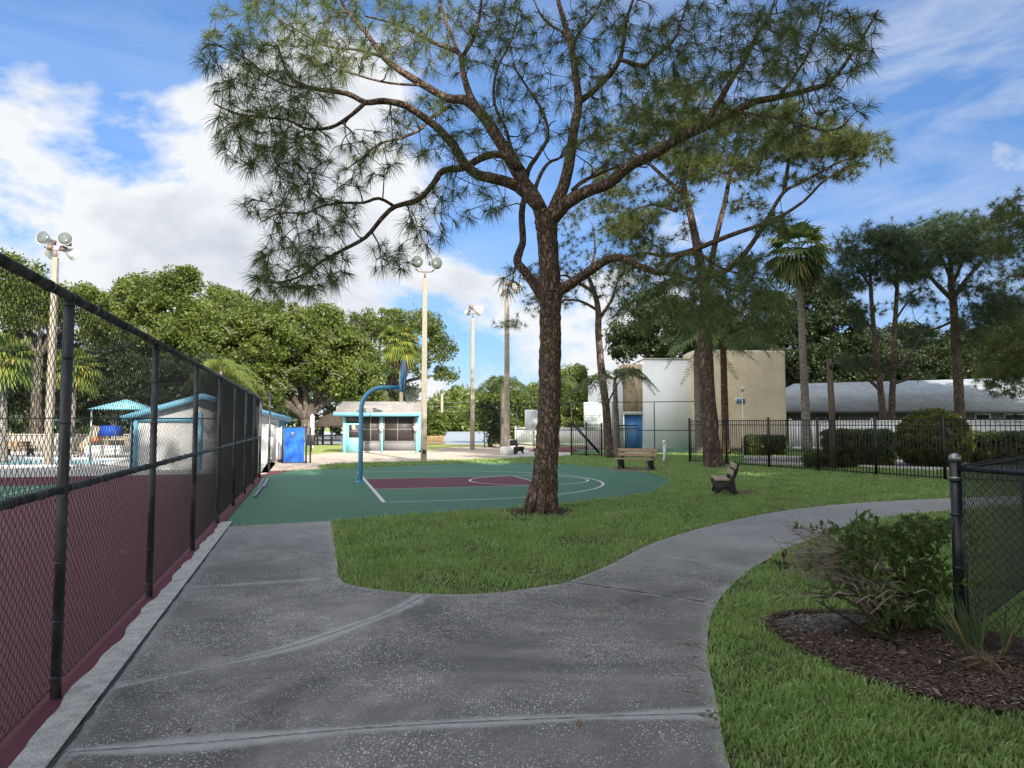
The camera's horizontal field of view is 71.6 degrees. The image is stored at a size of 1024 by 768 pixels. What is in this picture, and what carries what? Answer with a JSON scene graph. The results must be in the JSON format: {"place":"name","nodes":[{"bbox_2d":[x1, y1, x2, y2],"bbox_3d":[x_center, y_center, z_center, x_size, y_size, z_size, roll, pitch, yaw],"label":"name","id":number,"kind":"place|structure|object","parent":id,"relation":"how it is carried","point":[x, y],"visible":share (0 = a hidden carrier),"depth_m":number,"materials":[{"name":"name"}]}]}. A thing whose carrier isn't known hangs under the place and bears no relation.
{"place":"outdoors","nodes":[
{"label":"outdoors","id":0,"kind":"place"},
{"bbox_2d":[0,458,119,464],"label":"pool water","id":1,"kind":"structure","parent":0,"point":[38,462],"depth_m":30.48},
{"bbox_2d":[0,474,264,767],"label":"tennis court","id":2,"kind":"object","parent":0,"point":[13,743],"visible":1,"depth_m":7.25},
{"bbox_2d":[0,485,55,500],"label":"tennis green","id":3,"kind":"object","parent":2,"relation":"on","point":[10,491],"depth_m":17.77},
{"bbox_2d":[0,451,274,476],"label":"pool deck","id":4,"kind":"structure","parent":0,"point":[263,465],"depth_m":25.57,"materials":[{"name":"concrete"}]},
{"bbox_2d":[0,331,43,462],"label":"fan palm","id":5,"kind":"object","parent":4,"relation":"on","point":[12,376],"visible":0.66,"depth_m":29.87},
{"bbox_2d":[8,441,36,455],"bbox_3d":[-25.516,3.330,36.718,1.600,0.745,0.576,0,-3,0],"label":"park bench","id":6,"kind":"object","parent":4,"relation":"on","point":[21,444],"visible":0.48,"depth_m":36.57,"materials":[{"name":"beige wood"}]},
{"bbox_2d":[36,231,78,464],"bbox_3d":[-17.896,-1.382,27.796,1.393,9.160,0.847,0,-3,-8],"label":"light pole","id":7,"kind":"object","parent":4,"relation":"on","point":[63,238],"visible":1,"depth_m":27.64,"materials":[{"name":"concrete"}]},
{"bbox_2d":[0,456,129,466],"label":"pool coping","id":8,"kind":"object","parent":4,"relation":"on","point":[126,459],"visible":0.21,"depth_m":27.37,"materials":[{"name":"white paint"}]},
{"bbox_2d":[7,434,129,450],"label":"wall","id":9,"kind":"structure","parent":4,"relation":"on","point":[41,441],"depth_m":42.41,"materials":[{"name":"stone"}]},
{"bbox_2d":[42,345,105,454],"bbox_3d":[-23.360,0.814,38.149,3.337,5.935,3.236,0,-3,0],"label":"fan palm","id":10,"kind":"object","parent":4,"relation":"on","point":[80,380],"visible":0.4,"depth_m":37.81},
{"bbox_2d":[84,445,103,454],"bbox_3d":[-22.433,3.543,38.144,0.840,0.480,0.540,0,-3,-6],"label":"storage chest","id":11,"kind":"object","parent":4,"relation":"on","point":[92,452],"visible":0.43,"depth_m":37.91,"materials":[{"name":"white paint"}]},
{"bbox_2d":[76,425,130,452],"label":"pool slide","id":12,"kind":"object","parent":4,"relation":"on","point":[110,435],"visible":0.45,"depth_m":40.34,"materials":[{"name":"plastic"}]},
{"bbox_2d":[0,418,216,475],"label":"pool fence","id":13,"kind":"object","parent":4,"relation":"on","point":[82,439],"visible":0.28,"depth_m":22.64,"materials":[{"name":"white metal"}]},
{"bbox_2d":[89,399,150,459],"bbox_3d":[-17.919,2.099,32.934,2.300,2.783,2.300,0,-3,0],"label":"shade canopy","id":14,"kind":"object","parent":4,"relation":"on","point":[137,406],"visible":0.33,"depth_m":32.26,"materials":[{"name":"teal paint"}]},
{"bbox_2d":[122,394,290,469],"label":"pool house","id":15,"kind":"structure","parent":4,"relation":"on","point":[278,420],"depth_m":25.50,"materials":[{"name":"white"}]},
{"bbox_2d":[265,424,276,462],"bbox_3d":[-10.253,2.519,30.207,0.060,1.640,0.750,-1,-3,12],"label":"door","id":16,"kind":"structure","parent":15,"relation":"in","point":[273,426],"depth_m":30.22,"materials":[{"name":"white paint"}]},
{"bbox_2d":[181,357,266,394],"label":"feather palm","id":17,"kind":"object","parent":4,"relation":"on","point":[229,368],"visible":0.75,"depth_m":41.99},
{"bbox_2d":[1,425,787,477],"bbox_3d":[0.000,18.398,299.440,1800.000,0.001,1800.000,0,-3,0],"label":"ground","id":18,"kind":"structure","parent":0,"point":[324,448],"depth_m":52.07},
{"bbox_2d":[0,328,102,433],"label":"dense tree","id":19,"kind":"object","parent":18,"relation":"on","point":[28,392],"visible":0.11,"depth_m":46.48,"materials":[{"name":"plant"}]},
{"bbox_2d":[0,247,116,433],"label":"oak tree","id":20,"kind":"object","parent":18,"relation":"on","point":[91,293],"visible":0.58,"depth_m":43.98,"materials":[{"name":"green plant"}]},
{"bbox_2d":[42,338,175,426],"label":"dense tree","id":21,"kind":"object","parent":18,"relation":"on","point":[130,366],"visible":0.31,"depth_m":45.52,"materials":[{"name":"plant"}]},
{"bbox_2d":[74,264,226,360],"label":"oak tree","id":22,"kind":"object","parent":18,"relation":"on","point":[146,302],"visible":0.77,"depth_m":53.20,"materials":[{"name":"green plant"}]},
{"bbox_2d":[131,351,257,403],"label":"dense tree","id":23,"kind":"object","parent":18,"relation":"on","point":[200,358],"visible":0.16,"depth_m":45.44,"materials":[{"name":"plant"}]},
{"bbox_2d":[197,280,255,326],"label":"oak tree","id":24,"kind":"object","parent":18,"relation":"on","point":[211,289],"visible":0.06,"depth_m":71.61,"materials":[{"name":"green plant"}]},
{"bbox_2d":[202,289,387,441],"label":"oak tree","id":25,"kind":"object","parent":18,"relation":"on","point":[328,342],"visible":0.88,"depth_m":61.70,"materials":[{"name":"green plant"}]},
{"bbox_2d":[315,412,342,444],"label":"thatched hut","id":26,"kind":"object","parent":18,"relation":"on","point":[330,421],"visible":0.83,"depth_m":54.78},
{"bbox_2d":[332,302,460,400],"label":"oak tree","id":27,"kind":"object","parent":18,"relation":"on","point":[370,326],"visible":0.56,"depth_m":69.60,"materials":[{"name":"green plant"}]},
{"bbox_2d":[374,322,421,400],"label":"fan palm","id":28,"kind":"object","parent":18,"relation":"on","point":[396,352],"visible":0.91,"depth_m":51.58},
{"bbox_2d":[427,436,444,444],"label":"dock rail","id":29,"kind":"object","parent":18,"relation":"on","point":[436,442],"visible":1,"depth_m":56.02,"materials":[{"name":"brown wood"}]},
{"bbox_2d":[427,409,449,441],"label":"bush","id":30,"kind":"object","parent":18,"relation":"on","point":[437,423],"visible":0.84,"depth_m":65.30,"materials":[{"name":"green plant"}]},
{"bbox_2d":[444,407,478,431],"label":"bush","id":31,"kind":"object","parent":18,"relation":"on","point":[457,417],"visible":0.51,"depth_m":149.77,"materials":[{"name":"green plant"}]},
{"bbox_2d":[7,364,981,436],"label":"background woods","id":32,"kind":"object","parent":18,"relation":"on","point":[329,408],"visible":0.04,"depth_m":86.40,"materials":[{"name":"plant"}]},
{"bbox_2d":[389,382,623,431],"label":"woods","id":33,"kind":"object","parent":18,"relation":"on","point":[452,394],"visible":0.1,"depth_m":157.71,"materials":[{"name":"plant"}]},
{"bbox_2d":[459,380,565,443],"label":"leafy tree","id":34,"kind":"object","parent":18,"relation":"on","point":[518,398],"visible":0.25,"depth_m":59.75,"materials":[{"name":"plant"}]},
{"bbox_2d":[515,426,587,445],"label":"vinyl fence","id":35,"kind":"object","parent":18,"relation":"on","point":[580,439],"visible":0.39,"depth_m":53.58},
{"bbox_2d":[560,363,588,427],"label":"leafy tree","id":36,"kind":"object","parent":18,"relation":"on","point":[579,373],"visible":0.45,"depth_m":61.07,"materials":[{"name":"plant"}]},
{"bbox_2d":[588,358,692,448],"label":"white building","id":37,"kind":"structure","parent":18,"relation":"on","point":[642,398],"depth_m":47.09,"materials":[{"name":"paint"}]},
{"bbox_2d":[624,415,641,447],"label":"door","id":38,"kind":"structure","parent":37,"relation":"in","point":[628,419],"depth_m":47.62,"materials":[{"name":"blue paint"}]},
{"bbox_2d":[602,281,775,364],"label":"oak tree","id":39,"kind":"object","parent":18,"relation":"on","point":[622,346],"visible":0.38,"depth_m":56.29,"materials":[{"name":"green plant"}]},
{"bbox_2d":[683,350,786,448],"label":"beige building","id":40,"kind":"structure","parent":18,"relation":"on","point":[763,383],"depth_m":46.51,"materials":[{"name":"paint"}]},
{"bbox_2d":[742,266,891,386],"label":"oak tree","id":41,"kind":"object","parent":18,"relation":"on","point":[825,337],"visible":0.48,"depth_m":68.41,"materials":[{"name":"green plant"}]},
{"bbox_2d":[815,217,919,418],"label":"pine tree","id":42,"kind":"object","parent":18,"relation":"on","point":[853,252],"visible":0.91,"depth_m":45.75,"materials":[{"name":"plant"}]},
{"bbox_2d":[853,218,958,418],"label":"pine tree","id":43,"kind":"object","parent":18,"relation":"on","point":[896,232],"visible":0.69,"depth_m":46.91,"materials":[{"name":"plant"}]},
{"bbox_2d":[841,320,992,381],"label":"oak tree","id":44,"kind":"object","parent":18,"relation":"on","point":[933,362],"visible":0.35,"depth_m":70.49,"materials":[{"name":"green plant"}]},
{"bbox_2d":[885,206,1023,418],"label":"pine tree","id":45,"kind":"object","parent":18,"relation":"on","point":[956,236],"visible":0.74,"depth_m":49.67,"materials":[{"name":"plant"}]},
{"bbox_2d":[941,296,1023,374],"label":"oak tree","id":46,"kind":"object","parent":18,"relation":"on","point":[999,327],"visible":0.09,"depth_m":75.39,"materials":[{"name":"green plant"}]},
{"bbox_2d":[261,445,535,473],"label":"plaza","id":47,"kind":"structure","parent":0,"point":[456,453],"depth_m":35.71,"materials":[{"name":"concrete"}]},
{"bbox_2d":[268,393,273,469],"bbox_3d":[-8.567,1.683,25.205,0.168,2.750,0.097,0,-3,0],"label":"gate post","id":48,"kind":"object","parent":47,"relation":"on","point":[269,433],"visible":1,"depth_m":25.18,"materials":[{"name":"metal"}]},
{"bbox_2d":[276,428,281,461],"bbox_3d":[-10.163,2.637,30.713,0.441,1.460,0.300,0,-3,0],"label":"screen panel","id":49,"kind":"object","parent":47,"relation":"on","point":[278,443],"visible":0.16,"depth_m":30.68,"materials":[{"name":"white paint"}]},
{"bbox_2d":[281,425,311,462],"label":"gate","id":50,"kind":"structure","parent":47,"relation":"on","point":[293,439],"depth_m":29.60,"materials":[{"name":"blue metal"}]},
{"bbox_2d":[333,401,428,452],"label":"shed","id":51,"kind":"structure","parent":47,"relation":"on","point":[391,426],"depth_m":40.55,"materials":[{"name":"concrete"}]},
{"bbox_2d":[346,423,358,451],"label":"door","id":52,"kind":"structure","parent":51,"relation":"in","point":[352,429],"depth_m":40.49,"materials":[{"name":"teal paint"}]},
{"bbox_2d":[363,416,380,441],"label":"window","id":53,"kind":"structure","parent":51,"relation":"in","point":[371,431],"depth_m":40.57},
{"bbox_2d":[383,416,415,441],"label":"window","id":54,"kind":"structure","parent":51,"relation":"in","point":[396,428],"depth_m":40.57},
{"bbox_2d":[411,256,442,460],"bbox_3d":[-3.834,-1.138,31.710,1.420,9.110,0.794,0,-3,-8],"label":"light pole","id":55,"kind":"object","parent":47,"relation":"on","point":[437,264],"visible":0.88,"depth_m":31.51,"materials":[{"name":"concrete"}]},
{"bbox_2d":[464,305,482,449],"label":"light pole","id":56,"kind":"object","parent":47,"relation":"on","point":[478,310],"visible":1,"depth_m":44.89,"materials":[{"name":"concrete"}]},
{"bbox_2d":[475,398,500,446],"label":"leaning bush","id":57,"kind":"object","parent":47,"relation":"on","point":[491,415],"visible":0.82,"depth_m":49.48,"materials":[{"name":"green plant"}]},
{"bbox_2d":[461,375,536,446],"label":"feather palm","id":58,"kind":"object","parent":47,"relation":"on","point":[499,381],"visible":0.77,"depth_m":47.83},
{"bbox_2d":[498,282,521,454],"bbox_3d":[-0.128,-0.846,37.748,1.174,9.200,0.718,1,-3,-21],"label":"light pole","id":59,"kind":"object","parent":47,"relation":"on","point":[506,449],"visible":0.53,"depth_m":37.52,"materials":[{"name":"concrete"}]},
{"bbox_2d":[510,440,523,453],"bbox_3d":[0.183,3.438,38.635,0.576,0.745,1.500,-1,-3,22],"label":"park bench","id":60,"kind":"object","parent":47,"relation":"on","point":[517,449],"visible":0.69,"depth_m":39.02,"materials":[{"name":"black plastic"}]},
{"bbox_2d":[484,401,693,450],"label":"chain link fence","id":61,"kind":"object","parent":47,"relation":"on","point":[516,429],"visible":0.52,"depth_m":44.29,"materials":[{"name":"black metal"}]},
{"bbox_2d":[525,410,536,429],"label":"notice board","id":62,"kind":"object","parent":61,"relation":"attached to","point":[530,419],"visible":0.92,"depth_m":41.93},
{"bbox_2d":[584,402,602,429],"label":"notice board","id":63,"kind":"object","parent":61,"relation":"attached to","point":[593,415],"visible":0.92,"depth_m":43.34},
{"bbox_2d":[304,432,512,443],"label":"lake","id":64,"kind":"structure","parent":0,"point":[457,437],"depth_m":79.60,"materials":[{"name":"liquid"}]},
{"bbox_2d":[228,463,667,526],"bbox_3d":[-1.056,2.824,21.039,12.184,0.001,16.765,1,-3,-16],"label":"basketball court","id":65,"kind":"object","parent":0,"point":[302,496],"visible":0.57,"depth_m":17.27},
{"bbox_2d":[355,360,419,482],"bbox_3d":[-3.514,1.076,20.516,1.672,3.540,1.262,-1,-3,9],"label":"basketball hoop","id":66,"kind":"object","parent":65,"relation":"on","point":[401,386],"visible":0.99,"depth_m":20.13,"materials":[{"name":"blue metal"}]},
{"bbox_2d":[366,476,530,488],"bbox_3d":[-1.733,2.767,20.087,4.599,0.001,3.439,1,-3,-15],"label":"key paint","id":67,"kind":"object","parent":65,"relation":"on","point":[395,483],"visible":0.8,"depth_m":19.86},
{"bbox_2d":[357,471,603,501],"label":"court lines","id":68,"kind":"object","parent":65,"relation":"on","point":[374,491],"visible":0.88,"depth_m":18.55,"materials":[{"name":"paint"}]},
{"bbox_2d":[0,0,1023,424],"label":"sky","id":69,"kind":"structure","parent":0,"point":[103,112],"materials":[{"name":"blue"}]},
{"bbox_2d":[2,449,1023,767],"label":"lawn","id":70,"kind":"structure","parent":0,"point":[746,665],"depth_m":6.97,"materials":[{"name":"plant"}]},
{"bbox_2d":[8,521,231,767],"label":"path edging","id":71,"kind":"object","parent":70,"relation":"on","point":[49,737],"visible":1,"depth_m":4.56,"materials":[{"name":"concrete"}]},
{"bbox_2d":[0,253,261,741],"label":"chain link fence","id":72,"kind":"object","parent":70,"relation":"on","point":[236,406],"visible":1,"depth_m":5.59,"materials":[{"name":"metal"}]},
{"bbox_2d":[187,0,891,513],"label":"pine tree","id":73,"kind":"object","parent":70,"relation":"on","point":[549,288],"visible":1,"depth_m":13.09,"materials":[{"name":"green plant"}]},
{"bbox_2d":[491,195,654,457],"bbox_3d":[3.009,-2.995,34.442,9.349,13.290,4.442,1,-3,-17],"label":"pine tree","id":74,"kind":"object","parent":70,"relation":"on","point":[607,428],"visible":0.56,"depth_m":34.03,"materials":[{"name":"plant"}]},
{"bbox_2d":[571,421,601,455],"bbox_3d":[3.758,2.752,36.005,1.681,1.821,0.112,-2,-4,26],"label":"picket fence","id":75,"kind":"object","parent":70,"relation":"on","point":[585,437],"visible":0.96,"depth_m":35.97,"materials":[{"name":"black metal"}]},
{"bbox_2d":[561,366,659,456],"bbox_3d":[4.698,1.436,36.071,5.015,4.521,5.088,2,-4,-37],"label":"feather palm","id":76,"kind":"object","parent":70,"relation":"on","point":[589,381],"visible":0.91,"depth_m":35.58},
{"bbox_2d":[619,425,638,448],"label":"picket gate","id":77,"kind":"structure","parent":70,"relation":"on","point":[627,428],"depth_m":40.38,"materials":[{"name":"black metal"}]},
{"bbox_2d":[662,440,666,461],"bbox_3d":[6.573,2.886,30.595,0.200,0.950,0.183,0,-3,0],"label":"white post","id":78,"kind":"object","parent":70,"relation":"on","point":[664,442],"visible":0.91,"depth_m":30.54,"materials":[{"name":"paint"}]},
{"bbox_2d":[658,333,759,453],"bbox_3d":[10.712,0.443,38.907,5.198,6.763,5.184,0,-3,0],"label":"feather palm","id":79,"kind":"object","parent":70,"relation":"on","point":[697,413],"visible":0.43,"depth_m":38.84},
{"bbox_2d":[664,325,785,453],"bbox_3d":[11.100,0.249,38.388,5.682,7.090,6.235,0,-3,0],"label":"feather palm","id":80,"kind":"object","parent":70,"relation":"on","point":[724,386],"visible":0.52,"depth_m":37.90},
{"bbox_2d":[574,70,901,467],"bbox_3d":[8.337,-4.809,27.663,12.628,16.185,6.511,-1,-3,20],"label":"pine tree","id":81,"kind":"object","parent":70,"relation":"on","point":[853,145],"visible":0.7,"depth_m":27.00,"materials":[{"name":"plant"}]},
{"bbox_2d":[742,433,787,455],"bbox_3d":[13.065,3.159,36.879,2.146,1.214,1.408,0,-3,0],"label":"hedge","id":82,"kind":"object","parent":70,"relation":"on","point":[747,449],"visible":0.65,"depth_m":36.38,"materials":[{"name":"green plant"}]},
{"bbox_2d":[760,219,842,451],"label":"fan palm","id":83,"kind":"object","parent":70,"relation":"on","point":[807,268],"visible":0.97,"depth_m":41.84,"materials":[{"name":"plant"}]},
{"bbox_2d":[800,451,828,467],"bbox_3d":[11.328,2.821,26.358,1.254,0.695,1.004,0,-3,0],"label":"shrub","id":84,"kind":"object","parent":70,"relation":"on","point":[810,461],"visible":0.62,"depth_m":26.12,"materials":[{"name":"green plant"}]},
{"bbox_2d":[826,358,836,468],"bbox_3d":[11.667,1.082,25.941,0.267,4.033,0.246,0,-3,0],"label":"utility pole","id":85,"kind":"object","parent":70,"relation":"on","point":[830,389],"visible":0.84,"depth_m":25.88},
{"bbox_2d":[688,415,1023,482],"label":"picket fence","id":86,"kind":"object","parent":70,"relation":"on","point":[768,420],"visible":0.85,"depth_m":23.23,"materials":[{"name":"black metal"}]},
{"bbox_2d":[819,427,896,467],"bbox_3d":[13.071,2.409,26.897,2.524,1.592,1.573,0,-3,0],"label":"hedge","id":87,"kind":"object","parent":70,"relation":"on","point":[845,446],"visible":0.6,"depth_m":26.35,"materials":[{"name":"green plant"}]},
{"bbox_2d":[766,611,1023,717],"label":"mulch bed","id":88,"kind":"object","parent":70,"relation":"on","point":[971,706],"visible":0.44,"depth_m":4.84,"materials":[{"name":"brown wood"}]},
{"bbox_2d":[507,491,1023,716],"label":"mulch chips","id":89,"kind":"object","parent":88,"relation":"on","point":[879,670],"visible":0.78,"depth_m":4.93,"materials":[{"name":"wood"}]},
{"bbox_2d":[775,613,867,632],"bbox_3d":[2.586,1.972,5.901,0.939,0.001,0.478,1,-3,-20],"label":"sandy patch","id":90,"kind":"object","parent":88,"relation":"on","point":[825,620],"visible":0.48,"depth_m":5.90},
{"bbox_2d":[765,508,981,639],"bbox_3d":[2.955,1.483,5.664,1.892,1.032,1.239,2,-4,-27],"label":"shrub","id":91,"kind":"object","parent":88,"relation":"on","point":[894,547],"visible":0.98,"depth_m":5.55,"materials":[{"name":"green plant"}]},
{"bbox_2d":[928,585,1023,673],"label":"palmetto","id":92,"kind":"object","parent":88,"relation":"on","point":[963,630],"visible":0.96,"depth_m":4.76,"materials":[{"name":"plant"}]},
{"bbox_2d":[789,418,1023,449],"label":"vinyl fence","id":93,"kind":"object","parent":70,"relation":"on","point":[972,422],"visible":0.22,"depth_m":44.74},
{"bbox_2d":[893,407,975,466],"bbox_3d":[16.540,2.078,27.908,3.078,2.361,2.496,0,-3,0],"label":"round shrub","id":94,"kind":"object","parent":70,"relation":"on","point":[934,413],"visible":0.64,"depth_m":27.30,"materials":[{"name":"green plant"}]},
{"bbox_2d":[948,453,1023,656],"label":"chain link fence","id":95,"kind":"object","parent":70,"relation":"on","point":[957,477],"visible":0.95,"depth_m":5.59,"materials":[{"name":"black metal"}]},
{"bbox_2d":[956,183,1023,402],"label":"pine tree","id":96,"kind":"object","parent":70,"relation":"on","point":[1011,377],"visible":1,"depth_m":39.47,"materials":[{"name":"green needles"},{"name":"brown bark"}]},
{"bbox_2d":[965,430,1023,464],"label":"hedge","id":97,"kind":"object","parent":70,"relation":"on","point":[999,447],"visible":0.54,"depth_m":28.41,"materials":[{"name":"green plant"}]},
{"bbox_2d":[52,496,1021,767],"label":"path","id":98,"kind":"structure","parent":0,"point":[562,658],"depth_m":4.80,"materials":[{"name":"concrete"}]},
{"bbox_2d":[46,528,742,767],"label":"path joint","id":99,"kind":"object","parent":98,"relation":"on","point":[79,728],"visible":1,"depth_m":4.44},
{"bbox_2d":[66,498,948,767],"bbox_3d":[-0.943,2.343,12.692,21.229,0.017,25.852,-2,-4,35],"label":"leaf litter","id":100,"kind":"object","parent":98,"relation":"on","point":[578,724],"visible":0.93,"depth_m":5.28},
{"bbox_2d":[506,452,570,457],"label":"plaza walk","id":101,"kind":"structure","parent":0,"point":[529,454],"depth_m":37.92,"materials":[{"name":"concrete"}]},
{"bbox_2d":[529,447,603,451],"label":"tennis court","id":102,"kind":"object","parent":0,"point":[566,449],"visible":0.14,"depth_m":45.33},
{"bbox_2d":[525,375,582,445],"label":"feather palm","id":103,"kind":"object","parent":102,"relation":"on","point":[567,382],"visible":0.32,"depth_m":50.17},
{"bbox_2d":[577,448,692,452],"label":"tennis green","id":104,"kind":"object","parent":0,"point":[661,451],"depth_m":41.97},
{"bbox_2d":[602,458,756,495],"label":"worn ground","id":105,"kind":"structure","parent":0,"point":[645,469],"depth_m":25.00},
{"bbox_2d":[614,448,657,469],"bbox_3d":[4.495,2.720,25.780,1.500,0.745,0.576,-2,-4,30],"label":"park bench","id":106,"kind":"object","parent":105,"relation":"on","point":[650,462],"visible":0.98,"depth_m":25.81,"materials":[{"name":"brown wood"}]},
{"bbox_2d":[710,461,738,495],"bbox_3d":[5.010,2.215,16.755,0.576,0.745,1.250,-1,-3,12],"label":"park bench","id":107,"kind":"object","parent":105,"relation":"on","point":[722,482],"visible":0.95,"depth_m":16.26,"materials":[{"name":"brown wood"}]},
{"bbox_2d":[745,459,1019,469],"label":"drive","id":108,"kind":"structure","parent":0,"point":[901,462],"depth_m":30.98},
{"bbox_2d":[743,456,948,470],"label":"kerb","id":109,"kind":"structure","parent":108,"relation":"on","point":[794,463],"depth_m":27.82,"materials":[{"name":"concrete"}]},
{"bbox_2d":[786,378,1023,443],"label":"house","id":110,"kind":"structure","parent":0,"point":[856,400],"depth_m":55.70,"materials":[{"name":"grey"}]},
{"bbox_2d":[974,414,990,418],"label":"window","id":111,"kind":"structure","parent":110,"relation":"in","point":[976,416],"depth_m":54.45,"materials":[{"name":"glass"}]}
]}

